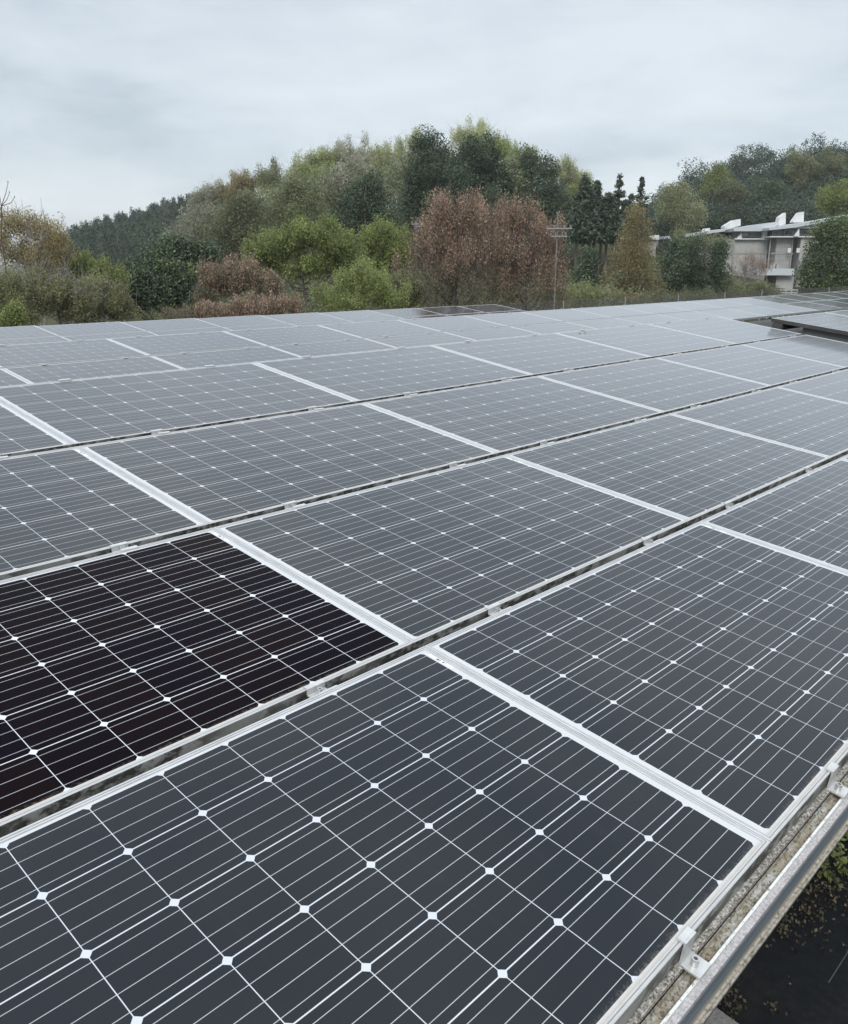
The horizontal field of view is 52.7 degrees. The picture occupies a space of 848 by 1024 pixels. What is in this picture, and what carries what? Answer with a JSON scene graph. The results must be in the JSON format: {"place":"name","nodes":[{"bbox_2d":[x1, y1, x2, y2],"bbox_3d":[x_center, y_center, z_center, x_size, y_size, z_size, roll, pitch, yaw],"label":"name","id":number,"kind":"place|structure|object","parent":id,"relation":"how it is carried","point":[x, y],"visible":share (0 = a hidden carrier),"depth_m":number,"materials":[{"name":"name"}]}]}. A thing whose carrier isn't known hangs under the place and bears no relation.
{"place":"outdoors","nodes":[
{"label":"outdoors","id":0,"kind":"place"},
{"bbox_2d":[0,151,847,326],"bbox_3d":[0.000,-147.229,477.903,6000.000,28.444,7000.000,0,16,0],"label":"ground","id":1,"kind":"structure","parent":0,"point":[50,320],"depth_m":87.24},
{"bbox_2d":[0,296,29,326],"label":"bush","id":2,"kind":"object","parent":1,"relation":"on","point":[14,314],"visible":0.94,"depth_m":18.93,"materials":[{"name":"green plant"}]},
{"bbox_2d":[0,258,55,325],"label":"twiggy shrub","id":3,"kind":"object","parent":1,"relation":"on","point":[30,298],"visible":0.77,"depth_m":20.25,"materials":[{"name":"green plant"}]},
{"bbox_2d":[0,197,80,325],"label":"budding tree","id":4,"kind":"object","parent":1,"relation":"on","point":[51,236],"visible":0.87,"depth_m":25.65,"materials":[{"name":"brown plant"}]},
{"bbox_2d":[10,238,110,324],"bbox_3d":[-9.015,-3.469,21.856,2.992,6.890,2.476,0,16,0],"label":"twiggy shrub","id":5,"kind":"object","parent":1,"relation":"on","point":[66,301],"visible":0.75,"depth_m":21.08,"materials":[{"name":"green plant"}]},
{"bbox_2d":[54,266,142,323],"bbox_3d":[-8.565,-3.407,22.906,2.411,6.210,1.676,10,19,32],"label":"twiggy shrub","id":6,"kind":"object","parent":1,"relation":"on","point":[116,305],"visible":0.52,"depth_m":22.21,"materials":[{"name":"green plant"}]},
{"bbox_2d":[65,248,131,320],"bbox_3d":[-10.270,-5.047,27.663,2.050,6.693,1.376,0,16,0],"label":"fresh shrub","id":7,"kind":"object","parent":1,"relation":"on","point":[86,259],"visible":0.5,"depth_m":26.84,"materials":[{"name":"green plant"}]},
{"bbox_2d":[43,180,258,275],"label":"pine wood","id":8,"kind":"object","parent":1,"relation":"on","point":[121,236],"visible":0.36,"depth_m":175.21,"materials":[{"name":"green plant"}]},
{"bbox_2d":[119,250,215,320],"bbox_3d":[-8.928,-5.603,29.687,3.839,6.644,1.747,0,16,0],"label":"evergreen bush","id":9,"kind":"object","parent":1,"relation":"on","point":[162,284],"visible":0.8,"depth_m":28.72,"materials":[{"name":"green plant"}]},
{"bbox_2d":[121,229,226,318],"bbox_3d":[-11.265,-8.927,39.238,4.755,7.633,2.666,0,16,0],"label":"evergreen bush","id":10,"kind":"object","parent":1,"relation":"on","point":[189,251],"visible":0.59,"depth_m":38.11,"materials":[{"name":"green plant"}]},
{"bbox_2d":[159,197,224,257],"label":"olive tree","id":11,"kind":"object","parent":1,"relation":"on","point":[190,225],"visible":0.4,"depth_m":71.25,"materials":[{"name":"green plant"}]},
{"bbox_2d":[186,173,225,237],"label":"hill tree","id":12,"kind":"object","parent":1,"relation":"on","point":[208,193],"visible":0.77,"depth_m":104.58,"materials":[{"name":"green plant"}]},
{"bbox_2d":[209,165,257,204],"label":"hill tree","id":13,"kind":"object","parent":1,"relation":"on","point":[241,182],"visible":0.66,"depth_m":104.25,"materials":[{"name":"green plant"}]},
{"bbox_2d":[160,290,307,319],"bbox_3d":[-5.629,-3.896,25.835,4.535,5.497,1.669,0,16,0],"label":"reddish shrub","id":14,"kind":"object","parent":1,"relation":"on","point":[246,307],"visible":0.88,"depth_m":24.98,"materials":[{"name":"brown plant"}]},
{"bbox_2d":[194,187,281,296],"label":"olive tree","id":15,"kind":"object","parent":1,"relation":"on","point":[233,235],"visible":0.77,"depth_m":66.04,"materials":[{"name":"green plant"}]},
{"bbox_2d":[188,243,290,315],"bbox_3d":[-5.806,-5.138,27.670,3.367,6.877,1.659,0,16,0],"label":"reddish shrub","id":16,"kind":"object","parent":1,"relation":"on","point":[225,280],"visible":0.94,"depth_m":26.80,"materials":[{"name":"brown plant"}]},
{"bbox_2d":[249,153,289,200],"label":"hill tree","id":17,"kind":"object","parent":1,"relation":"on","point":[269,177],"visible":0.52,"depth_m":103.62,"materials":[{"name":"green plant"}]},
{"bbox_2d":[253,167,332,291],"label":"olive tree","id":18,"kind":"object","parent":1,"relation":"on","point":[302,198],"visible":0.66,"depth_m":68.98,"materials":[{"name":"green plant"}]},
{"bbox_2d":[238,209,363,312],"bbox_3d":[-5.170,-9.073,38.255,5.359,8.495,3.389,2,16,6],"label":"fresh tree","id":19,"kind":"object","parent":1,"relation":"on","point":[275,250],"visible":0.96,"depth_m":36.96,"materials":[{"name":"green plant"}]},
{"bbox_2d":[287,138,345,183],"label":"hill tree","id":20,"kind":"object","parent":1,"relation":"on","point":[321,152],"visible":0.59,"depth_m":103.34,"materials":[{"name":"green plant"}]},
{"bbox_2d":[301,151,376,243],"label":"grey tree","id":21,"kind":"object","parent":1,"relation":"on","point":[356,170],"visible":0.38,"depth_m":81.56,"materials":[{"name":"green plant"}]},
{"bbox_2d":[322,130,373,170],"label":"hill tree","id":22,"kind":"object","parent":1,"relation":"on","point":[340,145],"visible":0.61,"depth_m":103.63,"materials":[{"name":"green plant"}]},
{"bbox_2d":[308,254,412,311],"bbox_3d":[-2.183,-5.790,30.483,3.734,6.555,1.726,0,16,0],"label":"lime bush","id":23,"kind":"object","parent":1,"relation":"on","point":[378,291],"visible":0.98,"depth_m":29.73,"materials":[{"name":"green plant"}]},
{"bbox_2d":[323,167,404,309],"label":"evergreen tree","id":24,"kind":"object","parent":1,"relation":"on","point":[352,213],"visible":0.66,"depth_m":61.85,"materials":[{"name":"green plant"}]},
{"bbox_2d":[90,266,675,322],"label":"thicket","id":25,"kind":"object","parent":1,"relation":"on","point":[312,307],"visible":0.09,"depth_m":47.43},
{"bbox_2d":[355,213,419,282],"bbox_3d":[-1.808,-9.544,40.044,3.029,8.379,2.542,-5,17,-15],"label":"fresh tree","id":26,"kind":"object","parent":1,"relation":"on","point":[382,242],"visible":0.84,"depth_m":38.69,"materials":[{"name":"green plant"}]},
{"bbox_2d":[373,124,424,188],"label":"hill tree","id":27,"kind":"object","parent":1,"relation":"on","point":[397,150],"visible":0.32,"depth_m":103.20,"materials":[{"name":"green plant"}]},
{"bbox_2d":[384,263,427,309],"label":"olive bush","id":28,"kind":"object","parent":1,"relation":"on","point":[416,295],"visible":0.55,"depth_m":31.83,"materials":[{"name":"green plant"}]},
{"bbox_2d":[228,137,593,275],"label":"hill wood","id":29,"kind":"object","parent":1,"relation":"on","point":[389,178],"visible":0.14,"depth_m":82.59,"materials":[{"name":"green plant"}]},
{"bbox_2d":[396,124,477,276],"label":"evergreen tree","id":30,"kind":"object","parent":1,"relation":"on","point":[421,177],"visible":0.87,"depth_m":77.54,"materials":[{"name":"green plant"}]},
{"bbox_2d":[390,166,506,307],"bbox_3d":[0.968,-8.914,35.183,4.683,9.904,4.324,0,16,0],"label":"budding maple","id":31,"kind":"object","parent":1,"relation":"on","point":[441,247],"visible":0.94,"depth_m":34.05,"materials":[{"name":"brown plant"}]},
{"bbox_2d":[442,113,505,151],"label":"hill tree","id":32,"kind":"object","parent":1,"relation":"on","point":[457,136],"visible":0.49,"depth_m":103.25,"materials":[{"name":"green plant"}]},
{"bbox_2d":[441,129,520,269],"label":"evergreen tree","id":33,"kind":"object","parent":1,"relation":"on","point":[477,155],"visible":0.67,"depth_m":79.63,"materials":[{"name":"green plant"}]},
{"bbox_2d":[474,177,592,310],"bbox_3d":[4.420,-9.008,35.804,5.539,9.781,3.430,-3,16,-10],"label":"budding maple","id":34,"kind":"object","parent":1,"relation":"on","point":[510,282],"visible":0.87,"depth_m":35.03,"materials":[{"name":"brown plant"}]},
{"bbox_2d":[500,144,573,269],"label":"evergreen tree","id":35,"kind":"object","parent":1,"relation":"on","point":[530,160],"visible":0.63,"depth_m":80.16,"materials":[{"name":"green plant"}]},
{"bbox_2d":[554,175,610,277],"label":"tall pine","id":36,"kind":"object","parent":1,"relation":"on","point":[585,199],"visible":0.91,"depth_m":65.50,"materials":[{"name":"green plant"}]},
{"bbox_2d":[570,244,613,306],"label":"evergreen bush","id":37,"kind":"object","parent":1,"relation":"on","point":[588,264],"visible":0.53,"depth_m":53.49,"materials":[{"name":"green plant"}]},
{"bbox_2d":[584,192,627,274],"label":"tall pine","id":38,"kind":"object","parent":1,"relation":"on","point":[609,213],"visible":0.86,"depth_m":65.73,"materials":[{"name":"green plant"}]},
{"bbox_2d":[599,195,669,302],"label":"ochre conifer","id":39,"kind":"object","parent":1,"relation":"on","point":[631,264],"visible":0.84,"depth_m":47.41,"materials":[{"name":"brown plant"}]},
{"bbox_2d":[499,286,847,320],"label":"fence","id":40,"kind":"object","parent":1,"relation":"on","point":[772,293],"visible":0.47,"depth_m":35.16,"materials":[{"name":"grey metal"}]},
{"bbox_2d":[652,179,711,234],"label":"slope tree","id":41,"kind":"object","parent":1,"relation":"on","point":[676,206],"visible":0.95,"depth_m":110.84,"materials":[{"name":"green plant"}]},
{"bbox_2d":[648,231,735,302],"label":"evergreen tree","id":42,"kind":"object","parent":1,"relation":"on","point":[677,253],"visible":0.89,"depth_m":55.25,"materials":[{"name":"green plant"}]},
{"bbox_2d":[690,160,736,209],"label":"slope tree","id":43,"kind":"object","parent":1,"relation":"on","point":[716,178],"visible":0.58,"depth_m":128.66,"materials":[{"name":"green plant"}]},
{"bbox_2d":[686,177,750,237],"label":"slope tree","id":44,"kind":"object","parent":1,"relation":"on","point":[735,193],"visible":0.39,"depth_m":122.91,"materials":[{"name":"green plant"}]},
{"bbox_2d":[698,201,756,237],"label":"slope tree","id":45,"kind":"object","parent":1,"relation":"on","point":[715,222],"visible":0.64,"depth_m":117.22,"materials":[{"name":"green plant"}]},
{"bbox_2d":[638,132,847,237],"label":"mixed wood","id":46,"kind":"object","parent":1,"relation":"on","point":[800,201],"visible":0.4,"depth_m":143.20,"materials":[{"name":"green plant"}]},
{"bbox_2d":[639,322,847,1023],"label":"roof","id":47,"kind":"structure","parent":1,"relation":"on","point":[705,996],"depth_m":1.68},
{"bbox_2d":[626,761,847,1023],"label":"eave rail","id":48,"kind":"object","parent":47,"relation":"on","point":[666,1007],"depth_m":1.66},
{"bbox_2d":[0,646,770,1023],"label":"solar panel","id":49,"kind":"object","parent":48,"relation":"on","point":[424,834],"visible":1,"depth_m":1.58,"materials":[{"name":"glass"}]},
{"bbox_2d":[425,521,847,855],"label":"solar panel","id":50,"kind":"object","parent":48,"relation":"on","point":[704,663],"visible":0.93,"depth_m":2.41,"materials":[{"name":"glass"}]},
{"bbox_2d":[677,926,710,979],"bbox_3d":[0.477,0.777,1.512,0.055,0.054,0.043,23,27,38],"label":"eave clamp","id":51,"kind":"object","parent":48,"relation":"attached to","point":[691,962],"visible":1,"depth_m":1.51,"materials":[{"name":"metal"}]},
{"bbox_2d":[700,458,847,571],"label":"solar panel","id":52,"kind":"object","parent":48,"relation":"on","point":[805,515],"visible":0.89,"depth_m":3.68,"materials":[{"name":"glass"}]},
{"bbox_2d":[771,322,799,329],"bbox_3d":[5.161,-2.440,10.846,0.112,0.064,3.467,23,27,38],"label":"carrier rail","id":53,"kind":"object","parent":47,"relation":"on","point":[780,326],"visible":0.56,"depth_m":9.66,"materials":[{"name":"metal"}]},
{"bbox_2d":[771,312,847,334],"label":"solar panel","id":54,"kind":"object","parent":53,"relation":"on","point":[831,322],"visible":1,"depth_m":9.70,"materials":[{"name":"glass"}]},
{"bbox_2d":[746,309,846,323],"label":"carrier stand","id":55,"kind":"object","parent":47,"relation":"on","point":[761,321],"depth_m":19.49,"materials":[{"name":"silver metal"}]},
{"bbox_2d":[0,339,149,367],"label":"solar panel","id":56,"kind":"object","parent":55,"relation":"on","point":[21,355],"visible":0.93,"depth_m":9.55,"materials":[{"name":"glass"}]},
{"bbox_2d":[3,356,182,383],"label":"solar panel","id":57,"kind":"object","parent":55,"relation":"on","point":[77,370],"visible":0.6,"depth_m":8.95,"materials":[{"name":"glass"}]},
{"bbox_2d":[107,331,266,355],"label":"solar panel","id":58,"kind":"object","parent":55,"relation":"on","point":[154,345],"visible":0.92,"depth_m":10.63,"materials":[{"name":"glass"}]},
{"bbox_2d":[153,346,300,368],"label":"solar panel","id":59,"kind":"object","parent":55,"relation":"on","point":[219,357],"visible":0.6,"depth_m":10.11,"materials":[{"name":"glass"}]},
{"bbox_2d":[224,325,361,345],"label":"solar panel","id":60,"kind":"object","parent":55,"relation":"on","point":[289,335],"visible":0.9,"depth_m":11.79,"materials":[{"name":"glass"}]},
{"bbox_2d":[270,338,396,356],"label":"solar panel","id":61,"kind":"object","parent":55,"relation":"on","point":[331,347],"visible":0.6,"depth_m":11.27,"materials":[{"name":"glass"}]},
{"bbox_2d":[320,320,440,337],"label":"solar panel","id":62,"kind":"object","parent":55,"relation":"on","point":[371,329],"visible":0.92,"depth_m":12.95,"materials":[{"name":"glass"}]},
{"bbox_2d":[365,332,475,346],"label":"solar panel","id":63,"kind":"object","parent":55,"relation":"on","point":[421,339],"visible":0.58,"depth_m":12.43,"materials":[{"name":"glass"}]},
{"bbox_2d":[399,316,505,331],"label":"solar panel","id":64,"kind":"object","parent":55,"relation":"on","point":[449,323],"visible":0.92,"depth_m":14.10,"materials":[{"name":"glass"}]},
{"bbox_2d":[446,326,539,339],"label":"solar panel","id":65,"kind":"object","parent":55,"relation":"on","point":[491,333],"visible":0.58,"depth_m":13.57,"materials":[{"name":"glass"}]},
{"bbox_2d":[464,312,563,325],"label":"solar panel","id":66,"kind":"object","parent":55,"relation":"on","point":[513,319],"visible":0.92,"depth_m":15.26,"materials":[{"name":"glass"}]},
{"bbox_2d":[510,322,596,333],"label":"solar panel","id":67,"kind":"object","parent":55,"relation":"on","point":[547,328],"visible":0.57,"depth_m":14.72,"materials":[{"name":"glass"}]},
{"bbox_2d":[524,309,611,321],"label":"solar panel","id":68,"kind":"object","parent":55,"relation":"on","point":[565,315],"visible":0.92,"depth_m":16.41,"materials":[{"name":"glass"}]},
{"bbox_2d":[567,318,641,328],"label":"solar panel","id":69,"kind":"object","parent":55,"relation":"on","point":[604,323],"visible":0.6,"depth_m":15.88,"materials":[{"name":"glass"}]},
{"bbox_2d":[572,306,652,317],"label":"solar panel","id":70,"kind":"object","parent":55,"relation":"on","point":[613,311],"visible":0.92,"depth_m":17.57,"materials":[{"name":"glass"}]},
{"label":"support rail","id":71,"kind":"object","parent":47,"relation":"on","visible":0},
{"bbox_2d":[0,528,412,837],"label":"solar panel","id":72,"kind":"object","parent":71,"relation":"on","point":[118,667],"visible":0.95,"depth_m":2.24,"materials":[{"name":"glass"}]},
{"bbox_2d":[213,455,689,650],"bbox_3d":[0.179,0.063,3.296,0.992,0.042,1.649,24,28,38],"label":"solar panel","id":73,"kind":"object","parent":71,"relation":"on","point":[422,560],"visible":0.91,"depth_m":3.12,"materials":[{"name":"glass"}]},
{"bbox_2d":[505,413,831,525],"bbox_3d":[1.315,-0.271,4.447,0.992,0.042,1.649,24,28,38],"label":"solar panel","id":74,"kind":"object","parent":71,"relation":"on","point":[693,471],"visible":0.89,"depth_m":4.32,"materials":[{"name":"glass"}]},
{"bbox_2d":[671,387,847,461],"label":"solar panel","id":75,"kind":"object","parent":71,"relation":"on","point":[808,422],"visible":0.9,"depth_m":5.46,"materials":[{"name":"glass"}]},
{"bbox_2d":[777,369,847,402],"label":"solar panel","id":76,"kind":"object","parent":71,"relation":"on","point":[833,386],"visible":0.85,"depth_m":6.65,"materials":[{"name":"glass"}]},
{"label":"support rail","id":77,"kind":"object","parent":47,"relation":"on","visible":0},
{"bbox_2d":[0,446,207,580],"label":"solar panel","id":78,"kind":"object","parent":77,"relation":"on","point":[60,507],"visible":0.96,"depth_m":3.05,"materials":[{"name":"glass"}]},
{"bbox_2d":[78,403,498,528],"bbox_3d":[-0.557,-0.267,3.938,0.992,0.042,1.649,24,28,38],"label":"solar panel","id":79,"kind":"object","parent":77,"relation":"on","point":[218,475],"visible":0.88,"depth_m":3.79,"materials":[{"name":"glass"}]},
{"bbox_2d":[363,376,664,455],"bbox_3d":[0.579,-0.601,5.089,0.992,0.042,1.649,24,28,38],"label":"solar panel","id":80,"kind":"object","parent":77,"relation":"on","point":[508,417],"visible":0.88,"depth_m":4.97,"materials":[{"name":"glass"}]},
{"bbox_2d":[539,358,770,414],"bbox_3d":[1.714,-0.935,6.240,0.992,0.042,1.649,24,28,38],"label":"solar panel","id":81,"kind":"object","parent":77,"relation":"on","point":[666,386],"visible":0.87,"depth_m":6.15,"materials":[{"name":"glass"}]},
{"bbox_2d":[656,344,845,387],"bbox_3d":[2.850,-1.269,7.391,0.992,0.042,1.649,24,28,38],"label":"solar panel","id":82,"kind":"object","parent":77,"relation":"on","point":[768,367],"visible":0.88,"depth_m":7.32,"materials":[{"name":"glass"}]},
{"bbox_2d":[742,335,847,368],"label":"solar panel","id":83,"kind":"object","parent":77,"relation":"on","point":[829,351],"visible":0.88,"depth_m":8.46,"materials":[{"name":"glass"}]},
{"bbox_2d":[713,275,786,321],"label":"hedge bush","id":84,"kind":"object","parent":1,"relation":"on","point":[759,286],"visible":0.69,"depth_m":57.50,"materials":[{"name":"green plant"}]},
{"bbox_2d":[656,212,847,288],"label":"grey building","id":85,"kind":"structure","parent":1,"relation":"on","point":[787,241],"depth_m":92.02,"materials":[{"name":"concrete"}]},
{"bbox_2d":[725,243,784,321],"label":"bare bush","id":86,"kind":"object","parent":1,"relation":"on","point":[745,267],"visible":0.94,"depth_m":65.02,"materials":[{"name":"brown plant"}]},
{"bbox_2d":[739,175,791,222],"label":"slope tree","id":87,"kind":"object","parent":1,"relation":"on","point":[764,189],"visible":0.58,"depth_m":126.51,"materials":[{"name":"green plant"}]},
{"bbox_2d":[782,145,822,191],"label":"slope tree","id":88,"kind":"object","parent":1,"relation":"on","point":[801,170],"visible":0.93,"depth_m":139.23,"materials":[{"name":"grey plant"}]},
{"bbox_2d":[792,210,847,311],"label":"broadleaf tree","id":89,"kind":"object","parent":1,"relation":"on","point":[826,270],"visible":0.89,"depth_m":60.80,"materials":[{"name":"green plant"}]},
{"bbox_2d":[812,178,847,215],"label":"slope tree","id":90,"kind":"object","parent":1,"relation":"on","point":[831,199],"visible":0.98,"depth_m":108.83,"materials":[{"name":"green plant"}]},
{"bbox_2d":[812,144,847,214],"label":"slope tree","id":91,"kind":"object","parent":1,"relation":"on","point":[828,168],"visible":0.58,"depth_m":138.75,"materials":[{"name":"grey plant"}]},
{"bbox_2d":[0,0,847,264],"label":"sky","id":92,"kind":"structure","parent":0,"point":[107,107],"materials":[{"name":"grey"}]},
{"bbox_2d":[717,835,847,1023],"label":"pavement","id":93,"kind":"structure","parent":0,"point":[810,994],"depth_m":7.54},
{"bbox_2d":[716,854,847,1020],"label":"moss litter","id":94,"kind":"object","parent":93,"relation":"on","point":[739,1006],"visible":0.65,"depth_m":8.10,"materials":[{"name":"green plant"}]},
{"bbox_2d":[817,831,847,890],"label":"leafy vine","id":95,"kind":"object","parent":93,"relation":"on","point":[841,861],"visible":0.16,"depth_m":8.64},
{"label":"support rail","id":96,"kind":"object","parent":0,"visible":0},
{"bbox_2d":[0,400,72,456],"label":"solar panel","id":97,"kind":"object","parent":96,"relation":"on","point":[21,433],"visible":0.91,"depth_m":3.72,"materials":[{"name":"glass"}]},
{"bbox_2d":[0,362,357,446],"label":"solar panel","id":98,"kind":"object","parent":96,"relation":"on","point":[81,412],"visible":0.88,"depth_m":4.45,"materials":[{"name":"glass"}]},
{"bbox_2d":[254,345,532,402],"bbox_3d":[-0.162,-0.938,5.722,0.992,0.042,1.649,25,28,38],"label":"solar panel","id":99,"kind":"object","parent":96,"relation":"on","point":[366,376],"visible":0.87,"depth_m":5.62,"materials":[{"name":"glass"}]},
{"bbox_2d":[433,333,651,375],"bbox_3d":[0.974,-1.272,6.873,0.992,0.042,1.649,25,28,38],"label":"solar panel","id":100,"kind":"object","parent":96,"relation":"on","point":[542,354],"visible":0.87,"depth_m":6.79,"materials":[{"name":"glass"}]},
{"bbox_2d":[558,324,736,357],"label":"solar panel","id":101,"kind":"object","parent":96,"relation":"on","point":[653,341],"visible":0.87,"depth_m":7.96,"materials":[{"name":"glass"}]},
{"bbox_2d":[651,317,801,344],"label":"solar panel","id":102,"kind":"object","parent":96,"relation":"on","point":[731,330],"visible":0.87,"depth_m":9.12,"materials":[{"name":"glass"}]},
{"bbox_3d":[-1.967,-3.817,19.566,2.058,0.900,13.452,23,27,38],"label":"carrier stand","id":103,"kind":"object","parent":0,"visible":0},
{"bbox_2d":[0,325,58,339],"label":"solar panel","id":104,"kind":"object","parent":103,"relation":"on","point":[18,332],"visible":0.94,"depth_m":14.88,"materials":[{"name":"glass"}]},
{"bbox_2d":[37,321,145,335],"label":"solar panel","id":105,"kind":"object","parent":103,"relation":"on","point":[89,328],"visible":0.9,"depth_m":15.75,"materials":[{"name":"glass"}]},
{"bbox_2d":[123,318,220,331],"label":"solar panel","id":106,"kind":"object","parent":103,"relation":"on","point":[171,324],"visible":0.92,"depth_m":16.91,"materials":[{"name":"glass"}]},
{"bbox_2d":[197,315,285,326],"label":"solar panel","id":107,"kind":"object","parent":103,"relation":"on","point":[236,321],"visible":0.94,"depth_m":18.07,"materials":[{"name":"glass"}]},
{"bbox_2d":[261,312,344,323],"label":"solar panel","id":108,"kind":"object","parent":103,"relation":"on","point":[303,317],"visible":0.9,"depth_m":19.23,"materials":[{"name":"glass"}]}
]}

